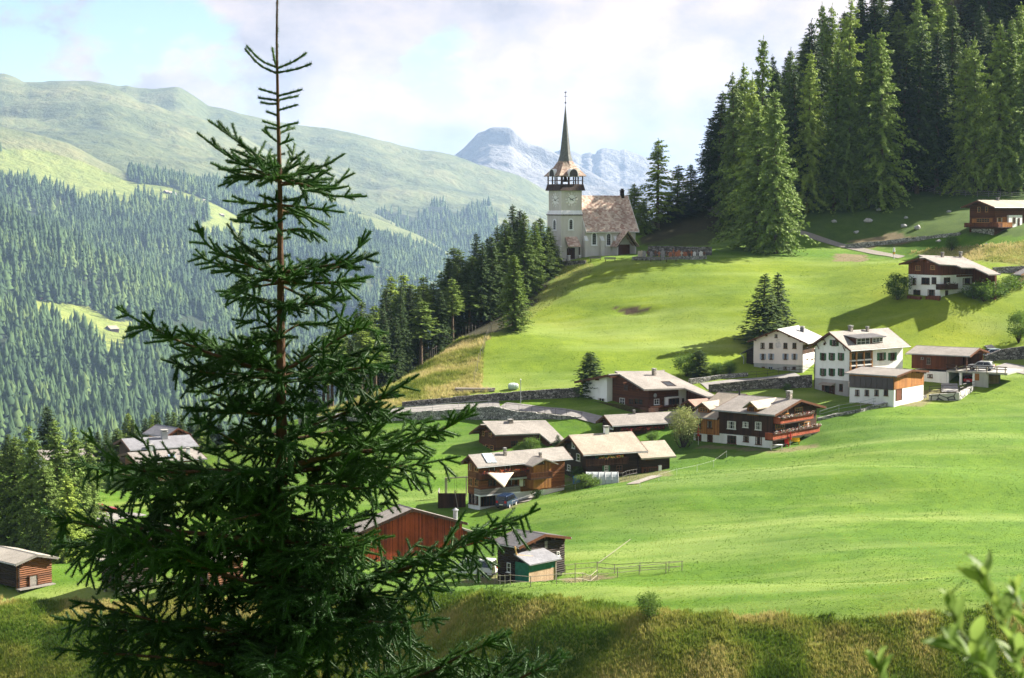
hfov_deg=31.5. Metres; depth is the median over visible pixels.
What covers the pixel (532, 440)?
leafy bush
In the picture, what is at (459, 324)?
spruce tree
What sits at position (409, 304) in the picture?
spruce tree
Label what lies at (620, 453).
chalet
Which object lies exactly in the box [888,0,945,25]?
spruce tree
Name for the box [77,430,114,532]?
larch tree
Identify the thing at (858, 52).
spruce tree
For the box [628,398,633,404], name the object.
window
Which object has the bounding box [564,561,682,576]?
paddock fence
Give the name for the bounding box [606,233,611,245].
arched window
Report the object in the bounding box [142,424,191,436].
chalet
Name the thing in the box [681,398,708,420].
chalet
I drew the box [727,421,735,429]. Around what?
window
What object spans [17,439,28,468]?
spruce tree
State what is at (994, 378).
log store
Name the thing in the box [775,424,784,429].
window
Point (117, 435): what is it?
spruce tree
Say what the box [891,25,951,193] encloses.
spruce tree
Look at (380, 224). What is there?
hill
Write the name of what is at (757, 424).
window
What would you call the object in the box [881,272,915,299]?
leafy bush
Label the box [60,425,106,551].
larch tree
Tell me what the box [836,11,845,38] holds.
spruce tree
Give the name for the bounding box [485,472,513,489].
shade sail
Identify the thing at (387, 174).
mountain
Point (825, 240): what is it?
path
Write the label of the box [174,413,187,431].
spruce tree
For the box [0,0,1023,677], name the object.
ground
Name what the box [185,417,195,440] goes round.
spruce tree
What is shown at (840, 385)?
window
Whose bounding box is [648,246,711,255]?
stone wall
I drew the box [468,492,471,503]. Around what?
window
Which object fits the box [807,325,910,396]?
white house
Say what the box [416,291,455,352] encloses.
spruce tree
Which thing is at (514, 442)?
window
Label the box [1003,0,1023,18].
spruce tree
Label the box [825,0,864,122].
larch tree
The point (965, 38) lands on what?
spruce tree
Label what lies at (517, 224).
spruce tree
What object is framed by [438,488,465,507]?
yard enclosure
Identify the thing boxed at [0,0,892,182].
sky
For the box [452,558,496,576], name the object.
parked van
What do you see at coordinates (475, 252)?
spruce tree
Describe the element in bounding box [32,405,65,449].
spruce tree
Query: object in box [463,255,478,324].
spruce tree
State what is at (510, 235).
spruce tree
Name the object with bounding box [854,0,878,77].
spruce tree
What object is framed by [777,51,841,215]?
larch tree
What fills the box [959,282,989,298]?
shrub
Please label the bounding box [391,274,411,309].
spruce tree
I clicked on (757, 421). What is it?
chalet
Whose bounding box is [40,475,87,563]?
larch tree
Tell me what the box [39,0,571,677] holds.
spruce tree
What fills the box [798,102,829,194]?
spruce tree
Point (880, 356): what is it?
window
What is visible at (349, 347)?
spruce tree
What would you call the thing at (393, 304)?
spruce tree
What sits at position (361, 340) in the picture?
spruce tree
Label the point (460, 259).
spruce tree
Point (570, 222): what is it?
arched window
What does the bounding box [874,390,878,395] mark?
window
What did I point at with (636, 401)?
window
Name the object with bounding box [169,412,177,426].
spruce tree
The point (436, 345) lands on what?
pasture fence
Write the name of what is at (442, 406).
road rail
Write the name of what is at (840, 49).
spruce tree
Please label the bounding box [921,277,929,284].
window
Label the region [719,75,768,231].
larch tree
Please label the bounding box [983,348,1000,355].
parked car
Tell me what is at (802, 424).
window
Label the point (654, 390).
chalet
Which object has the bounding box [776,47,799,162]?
larch tree
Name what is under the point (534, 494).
shrub
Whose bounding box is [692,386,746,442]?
annexe
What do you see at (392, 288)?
spruce tree
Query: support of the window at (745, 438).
in the chalet at (757, 421)
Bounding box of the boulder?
[863,218,872,222]
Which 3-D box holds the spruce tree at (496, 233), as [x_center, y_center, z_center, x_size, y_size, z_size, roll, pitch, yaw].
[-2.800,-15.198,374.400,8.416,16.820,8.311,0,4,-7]
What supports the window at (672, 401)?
in the chalet at (654, 390)
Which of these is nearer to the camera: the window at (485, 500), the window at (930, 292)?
the window at (485, 500)
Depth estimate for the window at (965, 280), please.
344.22 m
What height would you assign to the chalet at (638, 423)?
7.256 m
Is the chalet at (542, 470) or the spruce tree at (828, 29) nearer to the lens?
the chalet at (542, 470)
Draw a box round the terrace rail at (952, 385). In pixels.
[929,381,973,388]
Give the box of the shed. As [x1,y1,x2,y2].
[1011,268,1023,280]
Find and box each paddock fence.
[476,569,597,585]
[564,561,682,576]
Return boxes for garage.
[905,345,1022,387]
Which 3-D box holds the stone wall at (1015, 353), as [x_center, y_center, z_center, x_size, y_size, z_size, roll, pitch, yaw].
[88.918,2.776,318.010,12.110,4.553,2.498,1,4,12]
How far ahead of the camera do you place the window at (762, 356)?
315.02 m
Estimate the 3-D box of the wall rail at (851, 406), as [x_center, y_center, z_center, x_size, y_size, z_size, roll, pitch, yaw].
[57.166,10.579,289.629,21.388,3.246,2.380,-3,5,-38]
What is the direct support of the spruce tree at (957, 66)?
on the ground at (720, 322)
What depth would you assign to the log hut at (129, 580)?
206.22 m
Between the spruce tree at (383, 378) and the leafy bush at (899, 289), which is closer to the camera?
the spruce tree at (383, 378)
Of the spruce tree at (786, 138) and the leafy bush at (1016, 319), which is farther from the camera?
the spruce tree at (786, 138)
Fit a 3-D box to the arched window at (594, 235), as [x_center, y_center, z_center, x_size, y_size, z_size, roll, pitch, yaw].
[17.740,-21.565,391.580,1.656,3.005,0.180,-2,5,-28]
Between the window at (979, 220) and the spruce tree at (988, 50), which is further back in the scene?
the spruce tree at (988, 50)
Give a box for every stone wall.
[298,406,580,423]
[402,387,579,406]
[632,256,706,259]
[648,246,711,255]
[688,373,747,383]
[709,375,811,391]
[817,395,926,420]
[845,232,960,246]
[984,346,1023,360]
[992,266,1023,272]
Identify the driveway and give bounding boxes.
[517,497,533,502]
[628,475,660,483]
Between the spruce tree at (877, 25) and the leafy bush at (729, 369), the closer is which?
the leafy bush at (729, 369)
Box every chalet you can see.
[113,429,198,462]
[118,447,206,480]
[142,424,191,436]
[459,446,572,509]
[469,419,563,450]
[555,425,675,480]
[574,368,713,412]
[595,410,686,433]
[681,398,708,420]
[712,390,825,447]
[960,197,1023,234]
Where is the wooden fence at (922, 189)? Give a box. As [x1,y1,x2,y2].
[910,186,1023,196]
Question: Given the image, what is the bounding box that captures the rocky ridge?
[554,148,705,200]
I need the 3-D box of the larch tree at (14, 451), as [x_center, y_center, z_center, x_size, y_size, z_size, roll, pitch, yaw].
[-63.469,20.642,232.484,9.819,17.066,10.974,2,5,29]
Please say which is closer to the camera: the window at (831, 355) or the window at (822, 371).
the window at (831, 355)
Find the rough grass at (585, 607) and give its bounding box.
[0,584,1023,677]
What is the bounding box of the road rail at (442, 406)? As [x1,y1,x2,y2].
[318,400,488,414]
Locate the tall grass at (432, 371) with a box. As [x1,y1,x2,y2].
[317,240,1023,415]
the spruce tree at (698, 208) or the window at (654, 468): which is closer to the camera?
the window at (654, 468)
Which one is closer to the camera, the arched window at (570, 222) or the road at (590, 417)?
the road at (590, 417)
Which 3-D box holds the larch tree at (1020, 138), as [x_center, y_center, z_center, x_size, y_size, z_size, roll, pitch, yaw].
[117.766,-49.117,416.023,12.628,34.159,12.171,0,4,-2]
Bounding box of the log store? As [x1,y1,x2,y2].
[978,369,999,383]
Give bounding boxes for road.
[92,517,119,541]
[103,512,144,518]
[335,401,499,414]
[500,402,601,422]
[997,363,1023,373]
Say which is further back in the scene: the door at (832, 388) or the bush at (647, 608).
the door at (832, 388)
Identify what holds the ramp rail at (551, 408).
on the road at (590, 417)
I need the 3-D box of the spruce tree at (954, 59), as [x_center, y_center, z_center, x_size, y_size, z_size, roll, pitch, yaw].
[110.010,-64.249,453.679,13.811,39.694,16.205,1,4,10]
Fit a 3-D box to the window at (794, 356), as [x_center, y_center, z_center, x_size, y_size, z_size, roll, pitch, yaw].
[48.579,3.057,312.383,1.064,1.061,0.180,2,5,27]
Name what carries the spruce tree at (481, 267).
on the ground at (720, 322)
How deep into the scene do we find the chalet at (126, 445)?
297.80 m
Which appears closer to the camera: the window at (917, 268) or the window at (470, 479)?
the window at (470, 479)
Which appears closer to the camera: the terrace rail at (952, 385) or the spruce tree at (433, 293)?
the terrace rail at (952, 385)
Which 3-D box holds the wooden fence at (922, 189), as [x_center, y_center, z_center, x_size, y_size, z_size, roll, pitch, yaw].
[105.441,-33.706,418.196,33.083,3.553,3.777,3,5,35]
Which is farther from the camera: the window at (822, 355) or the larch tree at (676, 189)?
the larch tree at (676, 189)
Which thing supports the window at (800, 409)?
in the chalet at (757, 421)
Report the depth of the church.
391.50 m
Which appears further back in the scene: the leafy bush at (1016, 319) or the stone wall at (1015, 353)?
the leafy bush at (1016, 319)
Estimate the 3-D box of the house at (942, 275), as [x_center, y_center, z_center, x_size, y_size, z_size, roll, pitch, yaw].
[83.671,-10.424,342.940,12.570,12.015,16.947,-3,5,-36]
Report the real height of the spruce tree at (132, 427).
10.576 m
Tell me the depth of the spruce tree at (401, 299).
340.92 m
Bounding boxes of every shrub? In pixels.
[531,489,541,497]
[571,472,601,487]
[782,383,791,390]
[862,549,1023,677]
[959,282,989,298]
[970,278,1007,302]
[987,280,1013,297]
[997,275,1023,291]
[1001,274,1023,286]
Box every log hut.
[0,546,58,592]
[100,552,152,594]
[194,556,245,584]
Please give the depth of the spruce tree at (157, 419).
335.21 m
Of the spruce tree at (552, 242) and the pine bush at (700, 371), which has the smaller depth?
the pine bush at (700, 371)
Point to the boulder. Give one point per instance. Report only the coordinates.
(868, 220)
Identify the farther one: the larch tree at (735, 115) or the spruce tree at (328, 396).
the larch tree at (735, 115)
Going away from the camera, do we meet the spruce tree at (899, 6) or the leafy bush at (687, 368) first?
the leafy bush at (687, 368)
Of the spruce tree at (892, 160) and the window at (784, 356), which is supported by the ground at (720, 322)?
the spruce tree at (892, 160)
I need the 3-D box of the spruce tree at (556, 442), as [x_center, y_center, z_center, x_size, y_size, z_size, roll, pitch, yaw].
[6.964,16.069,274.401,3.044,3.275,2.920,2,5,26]
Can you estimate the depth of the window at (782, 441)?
270.71 m
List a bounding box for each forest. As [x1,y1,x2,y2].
[0,141,376,374]
[0,198,355,453]
[153,167,374,265]
[292,215,452,306]
[357,195,546,333]
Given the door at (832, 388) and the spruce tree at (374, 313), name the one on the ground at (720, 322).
the spruce tree at (374, 313)
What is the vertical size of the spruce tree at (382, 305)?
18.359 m
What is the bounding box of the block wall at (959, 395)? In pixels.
[929,386,972,400]
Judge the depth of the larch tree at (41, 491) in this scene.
225.91 m
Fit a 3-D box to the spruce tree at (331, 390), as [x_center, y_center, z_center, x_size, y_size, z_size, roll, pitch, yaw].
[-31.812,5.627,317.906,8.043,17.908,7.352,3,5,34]
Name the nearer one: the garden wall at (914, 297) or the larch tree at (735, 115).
the garden wall at (914, 297)
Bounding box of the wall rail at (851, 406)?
[819,398,874,414]
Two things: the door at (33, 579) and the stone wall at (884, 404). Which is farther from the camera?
the stone wall at (884, 404)
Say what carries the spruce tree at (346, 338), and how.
on the ground at (720, 322)
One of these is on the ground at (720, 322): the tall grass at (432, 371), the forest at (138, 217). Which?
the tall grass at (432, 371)
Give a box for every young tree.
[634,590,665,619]
[643,430,658,440]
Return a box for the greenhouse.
[585,471,618,486]
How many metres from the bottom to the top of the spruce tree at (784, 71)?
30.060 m
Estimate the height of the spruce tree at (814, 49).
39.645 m
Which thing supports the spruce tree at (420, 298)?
on the ground at (720, 322)
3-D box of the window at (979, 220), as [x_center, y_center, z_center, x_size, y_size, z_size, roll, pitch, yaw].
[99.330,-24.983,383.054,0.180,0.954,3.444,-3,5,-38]
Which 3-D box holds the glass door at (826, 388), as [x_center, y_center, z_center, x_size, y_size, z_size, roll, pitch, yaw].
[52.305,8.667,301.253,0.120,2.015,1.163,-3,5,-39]
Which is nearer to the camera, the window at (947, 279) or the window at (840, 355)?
the window at (840, 355)
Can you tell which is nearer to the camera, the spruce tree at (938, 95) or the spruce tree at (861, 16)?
the spruce tree at (938, 95)
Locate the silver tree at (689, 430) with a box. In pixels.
[666,404,702,447]
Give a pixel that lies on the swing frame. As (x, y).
(466, 477)
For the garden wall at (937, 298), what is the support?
on the ground at (720, 322)
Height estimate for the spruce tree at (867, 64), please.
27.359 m
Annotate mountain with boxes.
[0,73,548,347]
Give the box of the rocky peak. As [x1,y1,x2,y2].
[454,127,674,220]
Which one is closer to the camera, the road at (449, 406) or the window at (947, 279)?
the road at (449, 406)
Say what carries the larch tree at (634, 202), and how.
on the ground at (720, 322)
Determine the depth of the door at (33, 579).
209.75 m
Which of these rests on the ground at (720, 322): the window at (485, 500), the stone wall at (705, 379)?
the stone wall at (705, 379)
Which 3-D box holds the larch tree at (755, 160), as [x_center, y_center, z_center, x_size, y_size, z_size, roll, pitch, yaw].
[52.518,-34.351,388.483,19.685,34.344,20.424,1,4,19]
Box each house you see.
[27,448,94,468]
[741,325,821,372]
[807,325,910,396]
[899,251,1000,299]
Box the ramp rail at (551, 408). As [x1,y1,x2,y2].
[492,401,581,417]
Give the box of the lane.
[701,372,799,388]
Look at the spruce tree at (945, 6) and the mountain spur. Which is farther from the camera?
the mountain spur
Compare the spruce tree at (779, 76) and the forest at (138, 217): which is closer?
the spruce tree at (779, 76)
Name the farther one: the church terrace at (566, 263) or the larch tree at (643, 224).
the larch tree at (643, 224)
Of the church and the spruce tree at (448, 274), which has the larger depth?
the church
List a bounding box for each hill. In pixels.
[0,126,357,389]
[0,223,321,448]
[311,210,448,307]
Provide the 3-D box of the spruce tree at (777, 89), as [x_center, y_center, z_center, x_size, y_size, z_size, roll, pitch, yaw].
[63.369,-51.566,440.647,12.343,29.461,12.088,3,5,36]
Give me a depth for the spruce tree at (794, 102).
417.17 m
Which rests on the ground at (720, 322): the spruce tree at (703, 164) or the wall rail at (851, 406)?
the spruce tree at (703, 164)
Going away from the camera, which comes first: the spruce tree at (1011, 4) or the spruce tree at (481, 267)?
the spruce tree at (481, 267)
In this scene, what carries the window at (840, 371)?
in the white house at (838, 355)
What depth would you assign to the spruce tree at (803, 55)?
512.33 m
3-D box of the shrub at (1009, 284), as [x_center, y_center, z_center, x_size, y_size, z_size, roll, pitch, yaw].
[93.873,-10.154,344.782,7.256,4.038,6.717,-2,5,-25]
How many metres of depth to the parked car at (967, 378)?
303.21 m
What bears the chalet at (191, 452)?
on the ground at (720, 322)
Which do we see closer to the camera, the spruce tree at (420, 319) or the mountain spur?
the spruce tree at (420, 319)
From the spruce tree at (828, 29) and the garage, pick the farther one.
the spruce tree at (828, 29)
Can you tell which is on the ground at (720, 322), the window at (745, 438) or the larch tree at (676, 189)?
the larch tree at (676, 189)
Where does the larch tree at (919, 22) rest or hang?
on the ground at (720, 322)
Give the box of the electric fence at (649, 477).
[512,451,726,506]
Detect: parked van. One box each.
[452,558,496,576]
[495,492,517,507]
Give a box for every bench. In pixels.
[665,257,676,261]
[789,438,799,443]
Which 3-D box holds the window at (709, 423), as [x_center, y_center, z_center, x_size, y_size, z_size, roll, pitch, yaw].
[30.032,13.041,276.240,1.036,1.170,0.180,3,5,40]
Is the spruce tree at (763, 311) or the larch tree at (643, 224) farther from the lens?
the larch tree at (643, 224)
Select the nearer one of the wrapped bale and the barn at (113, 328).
the wrapped bale
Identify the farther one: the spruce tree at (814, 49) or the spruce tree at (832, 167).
the spruce tree at (814, 49)
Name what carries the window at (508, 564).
in the log barn at (545, 555)
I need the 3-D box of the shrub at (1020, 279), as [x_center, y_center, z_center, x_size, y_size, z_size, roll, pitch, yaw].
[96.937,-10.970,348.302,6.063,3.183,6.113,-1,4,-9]
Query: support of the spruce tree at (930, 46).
on the ground at (720, 322)
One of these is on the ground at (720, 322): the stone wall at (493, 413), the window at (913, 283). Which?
the stone wall at (493, 413)
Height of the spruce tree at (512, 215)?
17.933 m
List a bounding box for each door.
[29,574,37,586]
[707,434,712,441]
[824,385,829,392]
[830,386,834,393]
[896,388,901,400]
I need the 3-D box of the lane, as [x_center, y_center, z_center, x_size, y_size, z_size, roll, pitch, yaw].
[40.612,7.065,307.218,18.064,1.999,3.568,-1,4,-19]
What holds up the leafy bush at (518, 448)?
on the ground at (720, 322)
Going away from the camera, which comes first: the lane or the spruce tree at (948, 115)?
the lane
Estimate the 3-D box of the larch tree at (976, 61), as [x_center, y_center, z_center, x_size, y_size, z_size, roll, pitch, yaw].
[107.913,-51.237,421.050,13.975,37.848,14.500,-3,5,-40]
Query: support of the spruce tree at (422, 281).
on the ground at (720, 322)
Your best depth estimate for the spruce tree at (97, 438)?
316.38 m
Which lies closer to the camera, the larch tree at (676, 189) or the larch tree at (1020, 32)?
the larch tree at (676, 189)
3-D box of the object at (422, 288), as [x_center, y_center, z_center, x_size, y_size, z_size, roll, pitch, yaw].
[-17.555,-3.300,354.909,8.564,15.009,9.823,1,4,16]
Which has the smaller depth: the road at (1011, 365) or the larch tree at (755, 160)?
the road at (1011, 365)
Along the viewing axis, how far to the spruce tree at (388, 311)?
341.24 m
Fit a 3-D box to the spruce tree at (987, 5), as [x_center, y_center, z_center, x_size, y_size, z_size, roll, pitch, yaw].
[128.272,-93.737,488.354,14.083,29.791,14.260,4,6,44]
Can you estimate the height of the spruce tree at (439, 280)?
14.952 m
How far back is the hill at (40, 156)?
6311.36 m
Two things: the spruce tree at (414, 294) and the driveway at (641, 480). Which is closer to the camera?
the driveway at (641, 480)
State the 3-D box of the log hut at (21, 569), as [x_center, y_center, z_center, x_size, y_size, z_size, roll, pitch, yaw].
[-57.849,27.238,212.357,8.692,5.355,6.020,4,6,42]
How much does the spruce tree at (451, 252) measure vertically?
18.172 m
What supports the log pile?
on the ground at (720, 322)
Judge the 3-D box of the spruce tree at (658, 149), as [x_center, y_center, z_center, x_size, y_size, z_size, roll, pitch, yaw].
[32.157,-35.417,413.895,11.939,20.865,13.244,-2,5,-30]
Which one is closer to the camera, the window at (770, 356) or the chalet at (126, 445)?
the chalet at (126, 445)
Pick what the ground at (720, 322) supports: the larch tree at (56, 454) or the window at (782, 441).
the larch tree at (56, 454)
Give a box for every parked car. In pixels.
[963,375,971,382]
[967,361,995,370]
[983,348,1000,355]
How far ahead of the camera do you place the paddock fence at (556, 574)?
183.87 m
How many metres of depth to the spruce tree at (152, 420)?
337.99 m
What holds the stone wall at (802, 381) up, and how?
on the ground at (720, 322)
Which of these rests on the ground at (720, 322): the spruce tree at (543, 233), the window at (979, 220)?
the spruce tree at (543, 233)
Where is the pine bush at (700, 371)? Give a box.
[687,350,710,377]
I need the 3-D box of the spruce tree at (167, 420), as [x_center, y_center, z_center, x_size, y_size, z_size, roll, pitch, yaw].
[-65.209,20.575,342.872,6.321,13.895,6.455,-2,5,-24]
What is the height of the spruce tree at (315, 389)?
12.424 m
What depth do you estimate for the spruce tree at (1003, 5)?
491.23 m
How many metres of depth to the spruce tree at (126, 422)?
328.18 m
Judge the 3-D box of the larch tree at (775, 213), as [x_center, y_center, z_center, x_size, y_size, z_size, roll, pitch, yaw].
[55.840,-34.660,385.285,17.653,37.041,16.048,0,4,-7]
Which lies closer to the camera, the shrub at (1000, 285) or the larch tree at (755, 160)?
the shrub at (1000, 285)
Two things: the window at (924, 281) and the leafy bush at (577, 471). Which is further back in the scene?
the window at (924, 281)
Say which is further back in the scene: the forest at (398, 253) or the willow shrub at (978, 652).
the forest at (398, 253)
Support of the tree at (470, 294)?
on the ground at (720, 322)
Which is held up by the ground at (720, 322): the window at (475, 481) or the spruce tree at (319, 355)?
the spruce tree at (319, 355)
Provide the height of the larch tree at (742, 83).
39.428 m
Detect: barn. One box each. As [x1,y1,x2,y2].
[105,325,118,332]
[344,504,489,560]
[490,529,571,582]
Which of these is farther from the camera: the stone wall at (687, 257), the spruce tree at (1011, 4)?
the spruce tree at (1011, 4)
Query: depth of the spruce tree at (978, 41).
466.39 m
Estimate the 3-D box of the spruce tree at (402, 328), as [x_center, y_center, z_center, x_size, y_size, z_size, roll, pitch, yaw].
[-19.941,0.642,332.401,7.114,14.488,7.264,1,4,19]
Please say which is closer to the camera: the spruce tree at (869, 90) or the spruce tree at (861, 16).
the spruce tree at (869, 90)
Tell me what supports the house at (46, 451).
on the ground at (720, 322)
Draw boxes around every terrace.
[555,260,585,265]
[941,383,957,391]
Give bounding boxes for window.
[468,478,472,486]
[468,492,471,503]
[472,493,474,504]
[473,478,477,487]
[480,495,494,506]
[488,480,492,486]
[504,466,510,471]
[506,562,510,572]
[510,440,517,447]
[552,219,556,230]
[568,218,573,230]
[576,453,580,461]
[591,233,597,245]
[602,465,609,471]
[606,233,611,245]
[616,465,622,471]
[619,398,624,404]
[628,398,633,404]
[634,398,642,405]
[648,467,657,471]
[654,399,659,404]
[669,398,679,404]
[707,421,711,427]
[726,435,735,443]
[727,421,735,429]
[742,422,747,427]
[743,436,748,442]
[755,422,761,430]
[755,436,761,444]
[760,354,765,359]
[768,354,773,359]
[772,439,784,445]
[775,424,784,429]
[782,354,787,359]
[791,354,797,359]
[794,407,802,414]
[798,421,809,428]
[820,353,825,360]
[820,368,825,375]
[829,353,834,360]
[829,368,834,375]
[830,340,838,345]
[838,353,843,360]
[838,368,843,375]
[839,384,842,391]
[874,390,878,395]
[877,352,885,360]
[888,352,896,360]
[911,278,915,284]
[913,290,919,294]
[915,266,920,270]
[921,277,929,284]
[928,289,934,295]
[943,277,949,283]
[963,278,971,284]
[976,218,989,222]
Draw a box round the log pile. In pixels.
[454,387,494,391]
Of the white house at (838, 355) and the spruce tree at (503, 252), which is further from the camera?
the spruce tree at (503, 252)
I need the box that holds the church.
[544,91,639,261]
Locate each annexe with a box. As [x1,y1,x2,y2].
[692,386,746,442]
[844,366,928,406]
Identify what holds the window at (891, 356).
in the white house at (838, 355)
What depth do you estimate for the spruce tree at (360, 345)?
321.93 m
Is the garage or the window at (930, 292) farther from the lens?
the window at (930, 292)
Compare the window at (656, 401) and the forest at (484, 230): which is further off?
the forest at (484, 230)
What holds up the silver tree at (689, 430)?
on the ground at (720, 322)
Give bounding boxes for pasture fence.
[423,325,475,361]
[474,322,490,380]
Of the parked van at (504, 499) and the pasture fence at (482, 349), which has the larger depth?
the pasture fence at (482, 349)
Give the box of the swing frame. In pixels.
[445,476,467,495]
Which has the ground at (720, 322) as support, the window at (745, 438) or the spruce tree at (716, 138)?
the spruce tree at (716, 138)
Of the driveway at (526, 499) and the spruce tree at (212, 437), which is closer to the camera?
the driveway at (526, 499)
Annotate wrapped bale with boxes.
[508,383,518,389]
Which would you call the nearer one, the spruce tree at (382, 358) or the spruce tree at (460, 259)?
the spruce tree at (382, 358)
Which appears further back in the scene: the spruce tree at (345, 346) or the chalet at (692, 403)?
the spruce tree at (345, 346)
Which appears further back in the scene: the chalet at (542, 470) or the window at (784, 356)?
the window at (784, 356)
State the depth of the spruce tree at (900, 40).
481.28 m
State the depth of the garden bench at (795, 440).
272.54 m
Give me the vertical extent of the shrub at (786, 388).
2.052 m
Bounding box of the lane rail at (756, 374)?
[753,366,810,377]
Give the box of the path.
[703,206,903,257]
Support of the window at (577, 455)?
in the chalet at (620, 453)
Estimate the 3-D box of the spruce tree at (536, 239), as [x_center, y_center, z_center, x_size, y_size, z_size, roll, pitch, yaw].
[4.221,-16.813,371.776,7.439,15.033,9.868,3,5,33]
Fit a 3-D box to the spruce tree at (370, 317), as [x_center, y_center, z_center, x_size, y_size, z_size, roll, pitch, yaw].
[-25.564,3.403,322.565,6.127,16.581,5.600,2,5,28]
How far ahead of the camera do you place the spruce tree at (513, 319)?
338.49 m
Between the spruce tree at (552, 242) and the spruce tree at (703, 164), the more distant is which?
the spruce tree at (703, 164)
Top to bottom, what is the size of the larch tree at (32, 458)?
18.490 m
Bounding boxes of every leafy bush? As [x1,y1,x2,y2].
[512,445,523,450]
[517,436,540,449]
[566,465,583,477]
[670,353,699,375]
[708,362,727,374]
[723,360,737,373]
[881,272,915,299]
[943,235,959,250]
[1005,309,1023,342]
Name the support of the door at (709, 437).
in the annexe at (709, 427)
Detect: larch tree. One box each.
[0,434,29,548]
[0,445,18,545]
[3,426,45,552]
[13,455,83,562]
[25,417,90,556]
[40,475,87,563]
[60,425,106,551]
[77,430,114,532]
[625,183,653,229]
[635,199,662,235]
[666,164,695,217]
[682,164,705,208]
[704,72,747,236]
[707,100,804,252]
[714,63,771,225]
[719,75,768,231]
[734,88,820,255]
[751,35,785,156]
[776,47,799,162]
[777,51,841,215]
[813,3,834,124]
[818,48,881,216]
[820,2,844,123]
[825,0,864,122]
[842,28,927,212]
[888,0,936,141]
[923,0,950,69]
[928,44,989,197]
[945,38,998,194]
[960,20,1023,195]
[998,50,1023,194]
[1003,1,1023,120]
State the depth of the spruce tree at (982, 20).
469.01 m
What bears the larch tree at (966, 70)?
on the ground at (720, 322)
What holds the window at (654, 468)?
in the chalet at (620, 453)
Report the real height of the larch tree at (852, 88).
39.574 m
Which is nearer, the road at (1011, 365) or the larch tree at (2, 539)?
the larch tree at (2, 539)
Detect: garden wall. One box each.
[907,295,921,299]
[925,296,940,300]
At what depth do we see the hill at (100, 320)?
3735.39 m
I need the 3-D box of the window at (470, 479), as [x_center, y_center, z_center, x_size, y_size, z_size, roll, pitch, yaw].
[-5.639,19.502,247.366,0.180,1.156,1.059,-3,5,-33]
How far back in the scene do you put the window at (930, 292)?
341.54 m
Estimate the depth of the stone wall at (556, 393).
301.36 m
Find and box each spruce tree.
[0,434,21,471]
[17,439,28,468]
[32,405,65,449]
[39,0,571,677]
[91,431,106,464]
[101,428,123,462]
[101,430,111,460]
[120,414,134,437]
[127,418,138,437]
[140,417,149,436]
[147,414,154,427]
[153,410,161,424]
[164,412,171,425]
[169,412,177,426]
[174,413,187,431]
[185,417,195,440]
[191,425,212,449]
[203,434,216,445]
[213,422,225,445]
[298,355,324,406]
[314,321,344,406]
[315,334,334,402]
[317,348,338,408]
[334,339,367,398]
[336,344,357,403]
[337,324,349,400]
[345,330,376,396]
[347,315,359,373]
[352,321,371,392]
[353,301,367,386]
[359,313,380,392]
[365,327,399,386]
[368,304,391,388]
[372,299,391,387]
[372,312,397,387]
[376,273,399,331]
[378,286,397,378]
[380,317,408,381]
[389,296,402,328]
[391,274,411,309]
[391,282,416,373]
[391,304,417,378]
[403,285,423,365]
[403,285,425,367]
[406,299,449,364]
[413,291,431,363]
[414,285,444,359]
[415,275,434,348]
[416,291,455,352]
[426,282,447,352]
[434,271,447,341]
[440,246,467,288]
[440,257,464,338]
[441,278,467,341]
[442,248,474,331]
[442,264,477,335]
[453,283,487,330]
[458,242,498,325]
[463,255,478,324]
[467,233,488,286]
[478,234,511,318]
[490,218,521,308]
[492,225,508,295]
[494,254,536,332]
[501,204,518,253]
[505,224,519,278]
[511,210,524,258]
[512,211,544,297]
[525,221,553,290]
[531,218,559,279]
[538,244,557,279]
[544,227,564,271]
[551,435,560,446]
[629,138,686,228]
[653,192,690,220]
[690,91,731,207]
[690,116,720,208]
[691,190,711,211]
[699,105,725,176]
[733,273,786,348]
[761,68,782,122]
[764,55,781,153]
[767,272,800,328]
[770,70,786,112]
[773,115,791,197]
[779,57,794,99]
[780,69,820,209]
[792,73,822,182]
[793,37,812,96]
[796,18,829,161]
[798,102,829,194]
[799,21,834,70]
[801,78,826,167]
[804,46,861,215]
[826,35,845,97]
[828,83,856,167]
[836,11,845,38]
[839,32,891,210]
[841,16,866,77]
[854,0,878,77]
[856,0,898,79]
[858,43,895,129]
[869,0,893,42]
[883,58,899,123]
[884,0,911,52]
[885,10,912,93]
[887,48,935,194]
[887,109,929,188]
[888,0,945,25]
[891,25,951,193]
[902,6,934,60]
[909,30,962,191]
[923,33,936,97]
[926,0,964,57]
[931,5,964,117]
[939,68,955,182]
[940,73,956,122]
[940,96,972,170]
[949,62,962,127]
[953,0,992,25]
[953,30,979,95]
[960,0,1010,45]
[960,0,1017,24]
[970,6,990,70]
[970,33,985,78]
[975,15,994,60]
[976,16,1023,190]
[978,33,997,94]
[986,17,1008,54]
[995,0,1023,18]
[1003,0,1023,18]
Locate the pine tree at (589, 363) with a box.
[569,351,604,398]
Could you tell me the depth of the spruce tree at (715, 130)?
420.89 m
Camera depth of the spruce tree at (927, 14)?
481.25 m
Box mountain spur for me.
[0,79,442,288]
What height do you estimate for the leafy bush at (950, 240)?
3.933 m
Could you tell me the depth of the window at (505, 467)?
247.81 m
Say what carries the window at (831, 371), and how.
in the white house at (838, 355)

